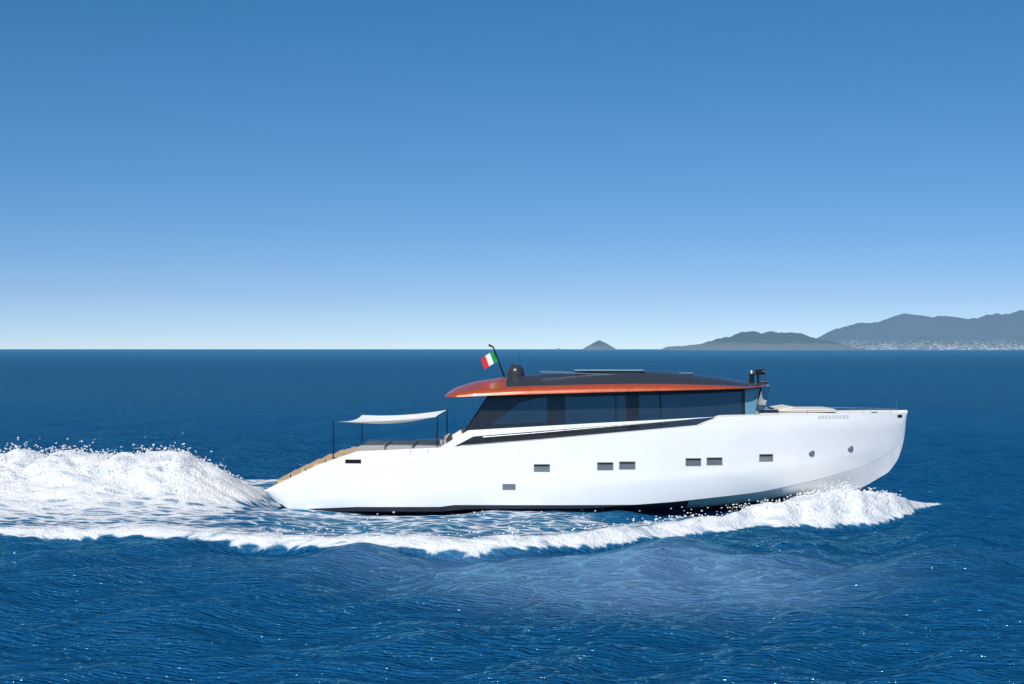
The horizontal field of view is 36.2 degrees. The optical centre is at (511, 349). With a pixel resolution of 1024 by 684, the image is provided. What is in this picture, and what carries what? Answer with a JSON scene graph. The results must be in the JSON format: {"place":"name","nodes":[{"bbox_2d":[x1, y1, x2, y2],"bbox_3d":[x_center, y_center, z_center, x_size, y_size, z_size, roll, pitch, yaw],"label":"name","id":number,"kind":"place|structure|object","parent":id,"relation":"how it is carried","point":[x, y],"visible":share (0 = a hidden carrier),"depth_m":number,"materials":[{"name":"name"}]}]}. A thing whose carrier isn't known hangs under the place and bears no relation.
{"place":"outdoors","nodes":[
{"label":"outdoors","id":0,"kind":"place"},
{"bbox_2d":[0,349,1023,683],"bbox_3d":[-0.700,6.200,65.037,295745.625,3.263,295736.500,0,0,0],"label":"sea water","id":1,"kind":"structure","parent":0,"point":[154,583],"depth_m":57.03,"materials":[{"name":"blue liquid"}]},
{"bbox_2d":[0,437,906,538],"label":"sea spray","id":2,"kind":"object","parent":1,"relation":"on","point":[655,519],"visible":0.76,"depth_m":69.74,"materials":[{"name":"white liquid"}]},
{"bbox_2d":[265,344,906,513],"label":"motor yacht","id":3,"kind":"object","parent":1,"relation":"on","point":[607,439],"visible":1,"depth_m":69.62,"materials":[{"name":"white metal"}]},
{"bbox_2d":[581,340,616,349],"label":"small island","id":4,"kind":"structure","parent":1,"relation":"in","point":[599,345],"depth_m":12964.66,"materials":[{"name":"blue stone"}]},
{"bbox_2d":[0,0,1023,348],"label":"sky","id":5,"kind":"structure","parent":0,"point":[175,174],"materials":[{"name":"blue"}]},
{"bbox_2d":[660,331,865,349],"bbox_3d":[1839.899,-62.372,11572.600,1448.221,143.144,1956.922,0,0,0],"label":"island","id":6,"kind":"structure","parent":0,"point":[755,340],"depth_m":11035.87,"materials":[{"name":"blue stone"}]},
{"bbox_2d":[816,310,1023,341],"bbox_3d":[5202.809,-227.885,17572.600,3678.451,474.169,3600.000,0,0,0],"label":"mountain","id":7,"kind":"structure","parent":0,"point":[905,326],"depth_m":16714.42,"materials":[{"name":"blue stone"}]},
{"bbox_2d":[837,337,1023,349],"bbox_3d":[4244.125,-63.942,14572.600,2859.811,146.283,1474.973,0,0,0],"label":"coastal town","id":8,"kind":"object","parent":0,"point":[923,343],"visible":0.77,"depth_m":14180.60}
]}

